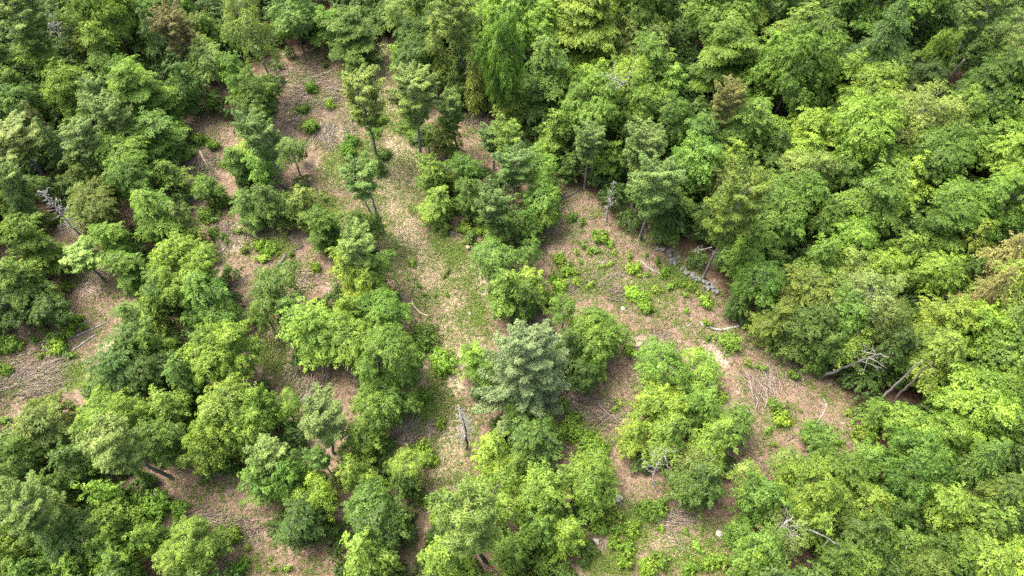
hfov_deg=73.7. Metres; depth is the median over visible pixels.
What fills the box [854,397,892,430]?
broadleaf tree
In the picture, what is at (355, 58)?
broadleaf tree
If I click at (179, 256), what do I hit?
broadleaf tree
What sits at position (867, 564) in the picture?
broadleaf tree
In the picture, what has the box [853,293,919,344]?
birch tree
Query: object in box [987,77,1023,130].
broadleaf tree
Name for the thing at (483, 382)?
broadleaf tree
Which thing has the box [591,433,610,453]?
shrub
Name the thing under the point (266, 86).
broadleaf tree
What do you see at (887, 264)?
broadleaf tree
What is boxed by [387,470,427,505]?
broadleaf tree
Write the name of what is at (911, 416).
broadleaf tree
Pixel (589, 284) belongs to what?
shrub
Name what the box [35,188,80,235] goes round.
dead tree
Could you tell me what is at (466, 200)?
broadleaf tree
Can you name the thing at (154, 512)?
shrub
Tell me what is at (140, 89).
broadleaf tree
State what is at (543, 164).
broadleaf tree
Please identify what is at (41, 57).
broadleaf tree
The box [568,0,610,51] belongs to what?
pine tree
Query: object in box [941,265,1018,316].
hemlock tree
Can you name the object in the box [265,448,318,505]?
broadleaf tree
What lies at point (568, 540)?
broadleaf tree
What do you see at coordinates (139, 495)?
shrub
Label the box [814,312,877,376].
birch tree
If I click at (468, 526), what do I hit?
pine tree
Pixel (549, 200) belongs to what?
broadleaf tree
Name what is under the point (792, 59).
broadleaf tree
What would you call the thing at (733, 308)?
broadleaf tree
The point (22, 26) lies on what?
pine tree
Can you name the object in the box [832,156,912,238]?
broadleaf tree
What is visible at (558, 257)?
shrub
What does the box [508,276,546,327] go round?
broadleaf tree
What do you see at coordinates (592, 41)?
tree
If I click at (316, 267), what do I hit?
shrub
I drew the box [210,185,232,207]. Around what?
broadleaf tree
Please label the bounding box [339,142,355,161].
shrub
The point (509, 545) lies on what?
broadleaf tree
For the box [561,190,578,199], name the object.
fallen log
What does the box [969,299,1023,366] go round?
hemlock tree
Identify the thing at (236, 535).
shrub
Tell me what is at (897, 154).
broadleaf tree
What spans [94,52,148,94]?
broadleaf tree
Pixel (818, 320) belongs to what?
broadleaf tree
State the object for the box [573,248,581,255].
shrub
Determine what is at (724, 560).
shrub
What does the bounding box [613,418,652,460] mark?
broadleaf tree
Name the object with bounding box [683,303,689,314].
shrub
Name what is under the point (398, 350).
broadleaf tree
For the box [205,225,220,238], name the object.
shrub
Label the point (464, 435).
dead tree
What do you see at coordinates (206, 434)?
broadleaf tree
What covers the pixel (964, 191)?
broadleaf tree
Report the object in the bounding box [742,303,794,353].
broadleaf tree
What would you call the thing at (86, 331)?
fallen log
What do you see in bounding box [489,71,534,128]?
broadleaf tree
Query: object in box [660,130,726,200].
broadleaf tree
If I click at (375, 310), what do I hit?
broadleaf tree
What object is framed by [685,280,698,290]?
shrub
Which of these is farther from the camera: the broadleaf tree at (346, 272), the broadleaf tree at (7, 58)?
the broadleaf tree at (7, 58)
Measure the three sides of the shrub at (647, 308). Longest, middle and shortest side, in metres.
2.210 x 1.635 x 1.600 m
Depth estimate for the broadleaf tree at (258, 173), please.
75.74 m
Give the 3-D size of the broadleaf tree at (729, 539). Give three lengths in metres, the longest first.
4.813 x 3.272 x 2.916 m
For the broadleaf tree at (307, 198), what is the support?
on the ground at (720, 280)
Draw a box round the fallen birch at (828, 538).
[790,525,847,548]
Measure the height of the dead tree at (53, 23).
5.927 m
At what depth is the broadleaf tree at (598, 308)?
64.83 m
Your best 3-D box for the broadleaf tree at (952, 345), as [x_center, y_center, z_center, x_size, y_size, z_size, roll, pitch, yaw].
[36.965,6.375,61.718,6.066,9.850,7.397,26,68,10]
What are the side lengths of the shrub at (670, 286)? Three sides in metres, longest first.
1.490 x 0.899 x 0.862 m
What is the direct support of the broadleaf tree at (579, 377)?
on the ground at (720, 280)
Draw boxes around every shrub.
[0,334,25,355]
[0,360,13,377]
[0,416,12,425]
[29,336,40,344]
[36,326,49,332]
[36,351,43,359]
[41,336,68,357]
[44,212,59,225]
[45,329,63,349]
[54,279,76,292]
[60,323,76,337]
[62,351,77,358]
[67,313,84,325]
[78,323,89,330]
[123,484,142,501]
[130,490,152,515]
[139,482,183,524]
[153,489,171,509]
[169,498,192,520]
[181,145,195,159]
[188,128,208,145]
[195,205,214,224]
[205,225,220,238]
[206,138,221,151]
[209,200,225,214]
[210,213,220,222]
[218,231,228,239]
[220,158,227,169]
[227,525,242,544]
[227,556,246,575]
[229,227,242,234]
[239,241,250,253]
[240,553,250,567]
[250,254,271,263]
[251,238,265,250]
[259,240,280,257]
[269,563,276,571]
[280,565,292,572]
[286,249,293,258]
[294,101,310,114]
[297,113,321,132]
[304,78,317,93]
[309,260,320,274]
[322,97,338,110]
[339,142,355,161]
[340,132,362,147]
[366,128,381,140]
[373,144,393,160]
[376,111,388,126]
[395,114,415,133]
[404,128,420,144]
[405,257,415,267]
[407,320,448,354]
[409,440,423,451]
[411,438,439,468]
[415,387,429,404]
[417,492,433,508]
[423,530,437,547]
[427,344,464,378]
[428,514,434,526]
[433,417,447,430]
[455,220,473,234]
[471,220,487,236]
[525,545,554,575]
[535,536,564,563]
[541,283,560,306]
[545,270,561,282]
[549,556,570,574]
[550,252,566,267]
[552,276,569,293]
[554,415,576,437]
[555,396,570,409]
[559,262,573,280]
[564,406,581,423]
[566,207,577,222]
[566,421,583,443]
[570,267,580,276]
[572,276,582,286]
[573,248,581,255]
[573,434,599,454]
[576,217,586,226]
[578,544,593,557]
[579,429,594,443]
[584,517,612,536]
[585,280,595,288]
[586,247,592,254]
[590,246,603,253]
[591,230,609,244]
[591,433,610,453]
[595,502,625,523]
[598,228,610,234]
[602,237,613,248]
[607,533,625,552]
[608,520,625,540]
[616,550,635,571]
[619,540,640,557]
[620,341,641,358]
[623,285,639,302]
[624,519,645,540]
[625,261,640,274]
[626,251,632,260]
[628,260,642,272]
[632,498,660,526]
[635,290,651,305]
[637,295,655,315]
[637,554,663,575]
[644,269,652,277]
[650,548,670,571]
[652,284,664,295]
[652,496,673,518]
[654,256,660,265]
[656,524,664,532]
[659,265,671,277]
[665,279,674,289]
[675,279,683,287]
[682,556,701,575]
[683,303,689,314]
[683,526,690,536]
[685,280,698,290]
[692,539,703,552]
[698,292,716,309]
[698,525,703,535]
[701,318,715,327]
[701,551,720,574]
[708,325,745,356]
[714,549,732,575]
[715,389,729,404]
[743,356,754,367]
[756,364,768,370]
[764,426,773,434]
[767,396,790,414]
[773,410,792,427]
[781,407,787,416]
[787,367,802,380]
[844,409,852,416]
[847,422,870,440]
[858,425,882,442]
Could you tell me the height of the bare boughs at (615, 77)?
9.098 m
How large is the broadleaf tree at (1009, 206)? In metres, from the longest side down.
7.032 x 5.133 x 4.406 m
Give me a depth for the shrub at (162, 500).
58.44 m
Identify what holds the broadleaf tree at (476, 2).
on the ground at (720, 280)
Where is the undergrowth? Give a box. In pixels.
[0,0,1023,575]
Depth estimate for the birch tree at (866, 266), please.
65.76 m
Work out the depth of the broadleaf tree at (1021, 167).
72.30 m
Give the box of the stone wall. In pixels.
[656,246,719,293]
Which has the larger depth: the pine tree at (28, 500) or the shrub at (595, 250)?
the shrub at (595, 250)
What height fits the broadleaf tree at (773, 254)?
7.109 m
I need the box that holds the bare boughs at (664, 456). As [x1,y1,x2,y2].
[643,445,679,492]
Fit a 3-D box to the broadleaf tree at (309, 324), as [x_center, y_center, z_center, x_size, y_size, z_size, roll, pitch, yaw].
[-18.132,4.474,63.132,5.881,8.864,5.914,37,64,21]
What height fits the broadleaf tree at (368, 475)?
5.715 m
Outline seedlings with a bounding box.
[0,37,884,575]
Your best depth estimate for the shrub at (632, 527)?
57.35 m
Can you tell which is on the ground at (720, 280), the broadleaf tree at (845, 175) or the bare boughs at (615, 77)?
the broadleaf tree at (845, 175)
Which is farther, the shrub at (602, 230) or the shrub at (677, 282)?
the shrub at (602, 230)
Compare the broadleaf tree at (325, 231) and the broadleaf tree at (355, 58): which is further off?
the broadleaf tree at (355, 58)
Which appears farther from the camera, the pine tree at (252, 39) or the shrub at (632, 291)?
the pine tree at (252, 39)
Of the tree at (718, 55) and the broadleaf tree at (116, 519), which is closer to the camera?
the broadleaf tree at (116, 519)
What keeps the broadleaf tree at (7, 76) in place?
on the ground at (720, 280)
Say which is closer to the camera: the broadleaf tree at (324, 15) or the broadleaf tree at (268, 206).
the broadleaf tree at (268, 206)
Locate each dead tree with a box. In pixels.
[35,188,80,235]
[44,13,62,42]
[453,405,474,449]
[604,180,616,221]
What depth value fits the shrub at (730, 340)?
66.44 m
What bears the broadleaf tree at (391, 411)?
on the ground at (720, 280)
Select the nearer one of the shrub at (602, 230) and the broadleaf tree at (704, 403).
the broadleaf tree at (704, 403)
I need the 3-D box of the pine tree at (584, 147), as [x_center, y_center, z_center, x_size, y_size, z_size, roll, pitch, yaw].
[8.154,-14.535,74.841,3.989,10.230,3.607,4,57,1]
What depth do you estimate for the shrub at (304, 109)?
85.08 m
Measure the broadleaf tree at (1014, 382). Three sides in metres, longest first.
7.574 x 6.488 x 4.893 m
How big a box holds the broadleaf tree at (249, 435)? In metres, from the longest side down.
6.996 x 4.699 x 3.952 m
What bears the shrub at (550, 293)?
on the ground at (720, 280)
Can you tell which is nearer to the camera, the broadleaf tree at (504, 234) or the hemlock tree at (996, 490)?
the hemlock tree at (996, 490)
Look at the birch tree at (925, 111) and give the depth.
74.05 m
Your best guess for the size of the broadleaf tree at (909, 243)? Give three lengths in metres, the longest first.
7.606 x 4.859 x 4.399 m
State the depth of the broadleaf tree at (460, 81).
82.00 m
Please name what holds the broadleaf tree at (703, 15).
on the ground at (720, 280)
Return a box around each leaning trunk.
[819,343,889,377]
[880,359,922,398]
[891,361,932,405]
[945,59,964,84]
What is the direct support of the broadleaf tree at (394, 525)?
on the ground at (720, 280)
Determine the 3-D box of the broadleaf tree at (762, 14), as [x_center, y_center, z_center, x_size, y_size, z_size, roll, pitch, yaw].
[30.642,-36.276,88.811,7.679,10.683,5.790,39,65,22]
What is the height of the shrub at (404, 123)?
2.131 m
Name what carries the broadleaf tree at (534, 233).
on the ground at (720, 280)
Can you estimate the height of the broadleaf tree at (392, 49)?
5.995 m
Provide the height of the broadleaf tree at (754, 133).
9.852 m
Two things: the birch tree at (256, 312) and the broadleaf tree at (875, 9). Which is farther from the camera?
the broadleaf tree at (875, 9)
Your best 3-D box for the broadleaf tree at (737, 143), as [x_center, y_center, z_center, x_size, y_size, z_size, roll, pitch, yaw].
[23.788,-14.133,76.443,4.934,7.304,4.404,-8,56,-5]
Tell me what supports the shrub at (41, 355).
on the ground at (720, 280)
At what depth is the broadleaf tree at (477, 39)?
83.91 m
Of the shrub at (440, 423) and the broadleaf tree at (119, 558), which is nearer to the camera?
the broadleaf tree at (119, 558)
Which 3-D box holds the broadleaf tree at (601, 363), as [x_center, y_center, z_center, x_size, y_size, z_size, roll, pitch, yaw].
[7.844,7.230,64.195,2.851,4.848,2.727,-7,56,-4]
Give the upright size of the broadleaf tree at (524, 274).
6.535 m
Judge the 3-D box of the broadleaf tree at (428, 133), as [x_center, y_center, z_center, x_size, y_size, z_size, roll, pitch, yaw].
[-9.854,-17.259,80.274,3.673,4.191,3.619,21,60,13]
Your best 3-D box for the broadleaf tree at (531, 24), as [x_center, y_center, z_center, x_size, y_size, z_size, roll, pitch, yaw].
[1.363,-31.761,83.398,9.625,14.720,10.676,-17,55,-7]
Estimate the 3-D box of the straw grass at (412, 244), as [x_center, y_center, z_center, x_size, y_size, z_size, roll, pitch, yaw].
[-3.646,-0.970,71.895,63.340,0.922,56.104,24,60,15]
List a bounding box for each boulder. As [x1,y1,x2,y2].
[593,538,598,544]
[615,494,622,502]
[715,529,722,537]
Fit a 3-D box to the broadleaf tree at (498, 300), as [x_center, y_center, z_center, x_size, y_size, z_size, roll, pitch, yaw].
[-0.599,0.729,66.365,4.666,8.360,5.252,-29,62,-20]
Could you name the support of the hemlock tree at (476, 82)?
on the ground at (720, 280)
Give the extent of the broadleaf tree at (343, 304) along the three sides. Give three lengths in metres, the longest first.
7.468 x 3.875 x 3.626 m
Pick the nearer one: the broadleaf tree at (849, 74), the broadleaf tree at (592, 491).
the broadleaf tree at (592, 491)
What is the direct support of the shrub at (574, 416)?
on the ground at (720, 280)
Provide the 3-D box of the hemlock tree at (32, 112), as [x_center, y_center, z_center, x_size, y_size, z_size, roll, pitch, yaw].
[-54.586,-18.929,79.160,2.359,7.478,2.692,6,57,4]
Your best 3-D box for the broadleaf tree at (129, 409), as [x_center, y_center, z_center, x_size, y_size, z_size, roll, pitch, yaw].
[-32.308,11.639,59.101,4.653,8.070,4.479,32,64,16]
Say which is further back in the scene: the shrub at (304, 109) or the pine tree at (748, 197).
the shrub at (304, 109)
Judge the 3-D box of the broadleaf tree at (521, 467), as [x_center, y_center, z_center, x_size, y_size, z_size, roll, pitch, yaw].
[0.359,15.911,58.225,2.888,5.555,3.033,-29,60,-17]
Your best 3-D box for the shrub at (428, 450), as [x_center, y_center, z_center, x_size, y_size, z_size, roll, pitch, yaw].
[-7.823,14.731,60.928,2.195,1.950,2.907,-22,60,-11]
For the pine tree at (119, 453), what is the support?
on the ground at (720, 280)
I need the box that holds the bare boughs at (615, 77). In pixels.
[601,57,637,91]
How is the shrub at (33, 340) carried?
on the ground at (720, 280)
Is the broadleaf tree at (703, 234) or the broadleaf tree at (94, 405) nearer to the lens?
the broadleaf tree at (94, 405)
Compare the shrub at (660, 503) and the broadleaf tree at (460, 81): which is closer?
the shrub at (660, 503)
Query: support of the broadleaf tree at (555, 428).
on the ground at (720, 280)
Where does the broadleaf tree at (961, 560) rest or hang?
on the ground at (720, 280)
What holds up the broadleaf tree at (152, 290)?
on the ground at (720, 280)
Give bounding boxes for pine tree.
[0,0,52,61]
[0,108,46,178]
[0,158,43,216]
[0,469,78,538]
[57,116,106,177]
[58,233,104,279]
[71,409,170,477]
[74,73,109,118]
[78,88,136,142]
[146,0,201,87]
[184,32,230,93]
[220,0,288,95]
[230,107,284,188]
[243,433,289,472]
[297,381,346,454]
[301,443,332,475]
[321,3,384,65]
[334,149,384,236]
[337,216,376,273]
[339,63,385,154]
[385,60,439,162]
[424,477,502,562]
[429,0,483,95]
[432,87,465,151]
[470,318,570,439]
[473,175,511,243]
[478,121,500,170]
[491,112,524,186]
[491,138,535,207]
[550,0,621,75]
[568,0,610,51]
[573,117,606,189]
[623,116,667,207]
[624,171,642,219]
[630,150,686,240]
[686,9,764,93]
[701,153,776,278]
[710,74,747,144]
[952,0,1017,58]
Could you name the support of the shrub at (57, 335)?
on the ground at (720, 280)
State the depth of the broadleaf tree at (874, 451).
57.36 m
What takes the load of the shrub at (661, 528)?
on the ground at (720, 280)
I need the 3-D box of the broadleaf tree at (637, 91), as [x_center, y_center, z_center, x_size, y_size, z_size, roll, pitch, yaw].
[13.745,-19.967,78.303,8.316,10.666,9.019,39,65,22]
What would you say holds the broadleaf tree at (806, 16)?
on the ground at (720, 280)
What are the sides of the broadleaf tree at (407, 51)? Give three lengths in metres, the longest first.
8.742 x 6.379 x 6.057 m
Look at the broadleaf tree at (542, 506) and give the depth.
54.22 m
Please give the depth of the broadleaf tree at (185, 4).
88.65 m
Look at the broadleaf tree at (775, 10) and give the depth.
87.75 m
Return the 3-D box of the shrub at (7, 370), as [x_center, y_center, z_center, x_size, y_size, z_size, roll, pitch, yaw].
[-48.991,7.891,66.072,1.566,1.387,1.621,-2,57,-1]
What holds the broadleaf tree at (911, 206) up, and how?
on the ground at (720, 280)
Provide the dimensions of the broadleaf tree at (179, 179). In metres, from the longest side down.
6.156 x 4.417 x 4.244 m
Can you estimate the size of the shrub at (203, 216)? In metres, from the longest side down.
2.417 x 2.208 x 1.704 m
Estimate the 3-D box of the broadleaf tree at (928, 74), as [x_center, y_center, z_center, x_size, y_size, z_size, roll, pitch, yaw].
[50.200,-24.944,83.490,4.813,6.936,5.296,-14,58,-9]
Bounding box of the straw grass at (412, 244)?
[72,40,715,573]
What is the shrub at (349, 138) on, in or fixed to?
on the ground at (720, 280)
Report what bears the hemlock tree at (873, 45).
on the ground at (720, 280)
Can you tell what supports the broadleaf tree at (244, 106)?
on the ground at (720, 280)
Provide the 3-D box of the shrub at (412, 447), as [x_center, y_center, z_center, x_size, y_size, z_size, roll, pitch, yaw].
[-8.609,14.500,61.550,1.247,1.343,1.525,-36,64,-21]
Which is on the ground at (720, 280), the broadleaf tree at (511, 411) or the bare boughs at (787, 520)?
the broadleaf tree at (511, 411)
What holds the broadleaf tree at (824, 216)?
on the ground at (720, 280)
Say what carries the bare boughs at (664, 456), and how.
on the ground at (720, 280)
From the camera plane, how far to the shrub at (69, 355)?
66.68 m
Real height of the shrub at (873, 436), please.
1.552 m
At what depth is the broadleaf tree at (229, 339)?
59.85 m
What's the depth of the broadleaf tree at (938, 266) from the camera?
65.38 m
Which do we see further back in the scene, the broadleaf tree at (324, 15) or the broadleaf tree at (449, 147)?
the broadleaf tree at (324, 15)
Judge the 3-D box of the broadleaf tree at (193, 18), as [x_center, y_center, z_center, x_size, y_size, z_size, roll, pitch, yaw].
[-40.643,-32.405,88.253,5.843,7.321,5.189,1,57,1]
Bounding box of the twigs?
[0,49,868,575]
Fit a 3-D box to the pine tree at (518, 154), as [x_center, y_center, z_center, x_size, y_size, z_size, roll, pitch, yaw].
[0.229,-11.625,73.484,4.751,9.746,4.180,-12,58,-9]
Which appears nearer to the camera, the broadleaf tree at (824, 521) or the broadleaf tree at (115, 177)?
the broadleaf tree at (824, 521)
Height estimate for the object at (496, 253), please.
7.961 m
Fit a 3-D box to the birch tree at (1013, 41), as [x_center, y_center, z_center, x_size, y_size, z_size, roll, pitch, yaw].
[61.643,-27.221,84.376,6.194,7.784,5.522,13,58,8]
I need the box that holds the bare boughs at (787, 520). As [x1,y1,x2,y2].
[777,505,797,537]
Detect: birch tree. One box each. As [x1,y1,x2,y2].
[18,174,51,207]
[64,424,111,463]
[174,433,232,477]
[220,0,260,26]
[243,286,282,334]
[271,387,302,425]
[275,136,310,175]
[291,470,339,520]
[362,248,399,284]
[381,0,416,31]
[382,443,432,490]
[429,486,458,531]
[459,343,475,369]
[464,464,527,531]
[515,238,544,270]
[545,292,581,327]
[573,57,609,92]
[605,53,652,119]
[669,443,723,479]
[696,163,732,196]
[722,457,762,499]
[727,243,788,310]
[755,507,812,567]
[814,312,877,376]
[829,245,875,299]
[834,268,909,329]
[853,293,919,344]
[877,109,933,159]
[884,77,971,153]
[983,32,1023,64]
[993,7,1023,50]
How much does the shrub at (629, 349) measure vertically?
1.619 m
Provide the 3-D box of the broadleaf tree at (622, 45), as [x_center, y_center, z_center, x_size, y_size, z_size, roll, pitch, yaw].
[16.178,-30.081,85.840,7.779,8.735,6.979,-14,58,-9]
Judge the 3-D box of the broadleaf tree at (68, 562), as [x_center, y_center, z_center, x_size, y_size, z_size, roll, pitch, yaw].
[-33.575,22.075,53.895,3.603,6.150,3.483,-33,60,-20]
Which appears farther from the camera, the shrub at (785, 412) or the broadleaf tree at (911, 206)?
the broadleaf tree at (911, 206)
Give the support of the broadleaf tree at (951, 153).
on the ground at (720, 280)
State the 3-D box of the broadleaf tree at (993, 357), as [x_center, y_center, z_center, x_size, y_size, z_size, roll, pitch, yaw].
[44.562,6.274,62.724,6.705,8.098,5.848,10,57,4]
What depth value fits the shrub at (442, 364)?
65.61 m
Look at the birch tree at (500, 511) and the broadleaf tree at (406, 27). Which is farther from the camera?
the broadleaf tree at (406, 27)
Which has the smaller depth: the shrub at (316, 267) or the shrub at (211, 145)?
the shrub at (316, 267)
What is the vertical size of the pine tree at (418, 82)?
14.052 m
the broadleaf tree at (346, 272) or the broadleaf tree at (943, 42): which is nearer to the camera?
the broadleaf tree at (346, 272)
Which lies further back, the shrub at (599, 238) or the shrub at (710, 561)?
the shrub at (599, 238)
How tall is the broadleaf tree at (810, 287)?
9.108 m
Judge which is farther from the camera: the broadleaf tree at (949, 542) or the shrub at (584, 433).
the shrub at (584, 433)
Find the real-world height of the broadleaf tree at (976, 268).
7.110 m
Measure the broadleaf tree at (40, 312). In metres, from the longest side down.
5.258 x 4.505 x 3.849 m
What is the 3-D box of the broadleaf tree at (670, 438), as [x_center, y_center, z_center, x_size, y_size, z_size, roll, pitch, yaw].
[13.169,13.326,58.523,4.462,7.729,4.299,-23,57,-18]
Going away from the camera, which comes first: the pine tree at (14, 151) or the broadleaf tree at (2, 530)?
the broadleaf tree at (2, 530)
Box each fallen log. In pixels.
[66,319,107,339]
[72,335,95,350]
[199,150,207,165]
[274,254,286,269]
[411,301,428,316]
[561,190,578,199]
[639,260,660,273]
[699,321,742,330]
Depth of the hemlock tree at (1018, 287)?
63.63 m
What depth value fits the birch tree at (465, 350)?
63.62 m
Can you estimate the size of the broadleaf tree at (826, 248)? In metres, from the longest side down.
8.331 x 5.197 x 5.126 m
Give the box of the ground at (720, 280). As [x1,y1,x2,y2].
[0,0,1023,575]
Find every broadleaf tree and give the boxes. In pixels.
[0,32,29,79]
[0,66,38,110]
[0,83,50,129]
[0,189,37,224]
[0,212,74,275]
[0,255,63,330]
[0,284,32,333]
[0,426,54,471]
[0,435,53,501]
[0,504,42,546]
[0,539,36,575]
[1,551,65,575]
[5,401,84,464]
[10,26,63,82]
[17,532,63,561]
[19,389,79,433]
[25,291,75,331]
[30,504,116,575]
[35,467,83,508]
[38,57,95,123]
[45,440,114,493]
[51,546,101,575]
[55,147,105,194]
[58,0,140,51]
[59,19,91,58]
[59,180,110,235]
[67,15,131,65]
[67,97,109,143]
[67,175,123,240]
[72,479,139,514]
[73,385,133,448]
[77,20,126,81]
[80,221,146,271]
[80,344,152,399]
[81,530,137,567]
[83,496,148,550]
[88,123,157,190]
[89,538,149,575]
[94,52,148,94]
[95,249,148,296]
[101,154,158,207]
[101,315,186,365]
[101,391,162,448]
[103,54,189,138]
[110,298,152,329]
[117,0,159,40]
[121,515,174,557]
[122,350,171,396]
[128,415,194,468]
[129,185,195,242]
[131,106,197,169]
[131,325,183,361]
[134,291,180,337]
[136,263,193,320]
[146,231,220,308]
[147,383,197,434]
[151,511,234,575]
[153,159,196,198]
[157,0,199,16]
[161,61,209,115]
[161,349,212,407]
[165,199,208,243]
[174,317,267,387]
[176,8,214,46]
[176,266,249,327]
[182,403,242,471]
[190,14,227,57]
[190,171,225,203]
[194,372,262,443]
[201,89,227,115]
[208,453,243,482]
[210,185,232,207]
[218,50,253,103]
[219,406,278,462]
[220,145,254,187]
[228,129,261,169]
[228,188,270,236]
[230,90,274,124]
[232,68,285,120]
[233,381,280,425]
[235,460,290,508]
[240,148,289,190]
[243,259,307,317]
[250,182,302,231]
[263,0,323,53]
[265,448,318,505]
[267,291,316,349]
[273,489,338,553]
[274,296,340,373]
[280,184,325,233]
[298,203,341,257]
[306,5,341,50]
[319,306,383,370]
[325,238,365,298]
[327,295,365,330]
[331,207,386,255]
[332,452,376,493]
[339,524,405,575]
[340,411,390,458]
[341,49,371,94]
[341,473,398,531]
[347,489,414,548]
[348,370,423,431]
[351,321,429,404]
[352,261,396,307]
[354,283,414,329]
[358,469,393,491]
[386,33,438,76]
[386,40,410,74]
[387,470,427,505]
[392,15,447,58]
[405,0,444,18]
[411,122,442,153]
[413,152,454,201]
[413,184,457,229]
[416,531,476,575]
[417,9,458,60]
[428,116,468,159]
[440,55,470,111]
[442,151,484,196]
[451,177,482,223]
[458,340,488,385]
[459,1,488,52]
[463,0,486,28]
[463,31,486,75]
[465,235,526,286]
[470,356,495,386]
[470,428,514,485]
[471,6,527,110]
[476,190,532,251]
[479,264,531,321]
[481,0,561,70]
[488,524,535,575]
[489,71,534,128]
[502,395,542,433]
[503,453,533,493]
[507,416,564,473]
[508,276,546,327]
[508,457,570,522]
[510,208,546,248]
[511,260,550,315]
[515,74,552,138]
[518,34,570,116]
[518,142,566,191]
[518,506,557,553]
[520,172,565,224]
[525,477,573,526]
[531,205,563,232]
[532,108,571,160]
[533,408,566,451]
[543,0,568,16]
[543,508,588,562]
[548,325,587,376]
[552,65,588,105]
[553,447,620,517]
[558,71,622,135]
[558,151,585,182]
[563,308,635,362]
[565,357,603,394]
[571,478,615,525]
[583,347,608,379]
[584,302,620,345]
[587,140,628,187]
[596,68,665,142]
[603,50,626,83]
[606,0,679,32]
[611,11,673,58]
[612,120,640,159]
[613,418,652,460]
[623,25,676,89]
[623,372,694,440]
[631,331,691,394]
[641,410,695,472]
[644,89,695,154]
[647,186,694,248]
[656,62,689,98]
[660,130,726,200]
[660,452,728,521]
[669,108,724,155]
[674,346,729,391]
[679,381,724,436]
[679,415,741,469]
[680,0,758,49]
[688,192,730,246]
[702,397,756,450]
[712,136,749,183]
[718,516,751,550]
[719,96,788,162]
[719,217,779,276]
[720,290,754,322]
[721,0,776,37]
[724,469,793,530]
[726,522,791,575]
[726,546,778,575]
[730,168,813,250]
[738,55,779,106]
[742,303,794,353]
[747,248,791,290]
[750,28,781,76]
[755,21,849,115]
[758,126,797,175]
[758,296,841,366]
[761,0,832,47]
[762,0,804,33]
[763,208,805,263]
[765,444,817,485]
[769,451,852,526]
[772,262,844,327]
[775,147,840,208]
[782,105,836,154]
[784,128,829,177]
[786,505,840,552]
[787,170,835,233]
[790,232,846,285]
[795,331,848,372]
[796,417,820,443]
[801,418,845,456]
[803,13,852,81]
[803,191,851,243]
[808,54,845,96]
[809,445,874,508]
[809,530,861,575]
[820,150,870,193]
[822,0,866,36]
[823,85,864,147]
[824,87,906,172]
[827,47,872,102]
[827,211,880,270]
[827,280,872,343]
[829,496,898,558]
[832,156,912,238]
[834,540,886,575]
[838,478,896,522]
[843,59,909,120]
[843,437,889,489]
[845,0,916,36]
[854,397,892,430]
[858,534,896,571]
[859,138,913,192]
[861,246,916,297]
[862,420,958,506]
[867,326,923,390]
[868,149,935,202]
[869,1,917,47]
[876,179,921,230]
[877,226,928,274]
[881,401,977,481]
[882,525,934,571]
[883,321,971,400]
[884,0,958,40]
[884,491,925,530]
[888,543,956,575]
[896,201,978,257]
[903,120,978,188]
[903,249,969,297]
[904,57,951,103]
[912,292,987,354]
[912,480,979,538]
[915,174,1002,238]
[916,523,961,562]
[917,2,962,48]
[921,26,964,71]
[923,363,1023,460]
[933,543,972,575]
[936,83,991,135]
[939,293,1023,357]
[940,524,1017,575]
[946,217,999,262]
[949,42,1023,126]
[950,255,988,295]
[951,496,1023,546]
[952,115,1003,171]
[963,325,1023,376]
[970,168,1023,244]
[975,366,1023,412]
[977,153,1023,183]
[979,116,1023,180]
[986,402,1023,451]
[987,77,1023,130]
[988,437,1023,481]
[989,506,1023,545]
[992,531,1023,575]
[994,191,1022,226]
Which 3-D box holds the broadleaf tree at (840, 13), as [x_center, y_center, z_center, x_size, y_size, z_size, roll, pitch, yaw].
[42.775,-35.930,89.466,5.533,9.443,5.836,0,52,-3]
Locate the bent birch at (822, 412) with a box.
[816,398,825,427]
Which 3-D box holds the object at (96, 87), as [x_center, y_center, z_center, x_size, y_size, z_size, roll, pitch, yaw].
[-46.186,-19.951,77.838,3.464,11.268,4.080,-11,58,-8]
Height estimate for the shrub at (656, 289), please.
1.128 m
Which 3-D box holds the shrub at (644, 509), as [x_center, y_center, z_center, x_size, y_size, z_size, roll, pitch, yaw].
[11.570,19.056,58.090,2.050,1.738,2.485,-34,58,-12]
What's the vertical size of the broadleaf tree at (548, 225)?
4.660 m
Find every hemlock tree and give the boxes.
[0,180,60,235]
[20,100,55,146]
[32,116,78,173]
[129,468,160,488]
[135,6,176,72]
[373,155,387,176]
[422,14,456,99]
[460,45,489,118]
[834,0,918,102]
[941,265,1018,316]
[947,436,1013,499]
[952,468,1023,526]
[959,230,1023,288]
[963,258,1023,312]
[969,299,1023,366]
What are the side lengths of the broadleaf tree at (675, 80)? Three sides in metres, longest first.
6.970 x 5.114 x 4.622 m
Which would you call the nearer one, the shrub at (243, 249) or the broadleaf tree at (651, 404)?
the broadleaf tree at (651, 404)
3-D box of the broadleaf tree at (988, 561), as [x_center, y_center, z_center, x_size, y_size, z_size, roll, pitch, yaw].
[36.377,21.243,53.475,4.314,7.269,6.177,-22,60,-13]
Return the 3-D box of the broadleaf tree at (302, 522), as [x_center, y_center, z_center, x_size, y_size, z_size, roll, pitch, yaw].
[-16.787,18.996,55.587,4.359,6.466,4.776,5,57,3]

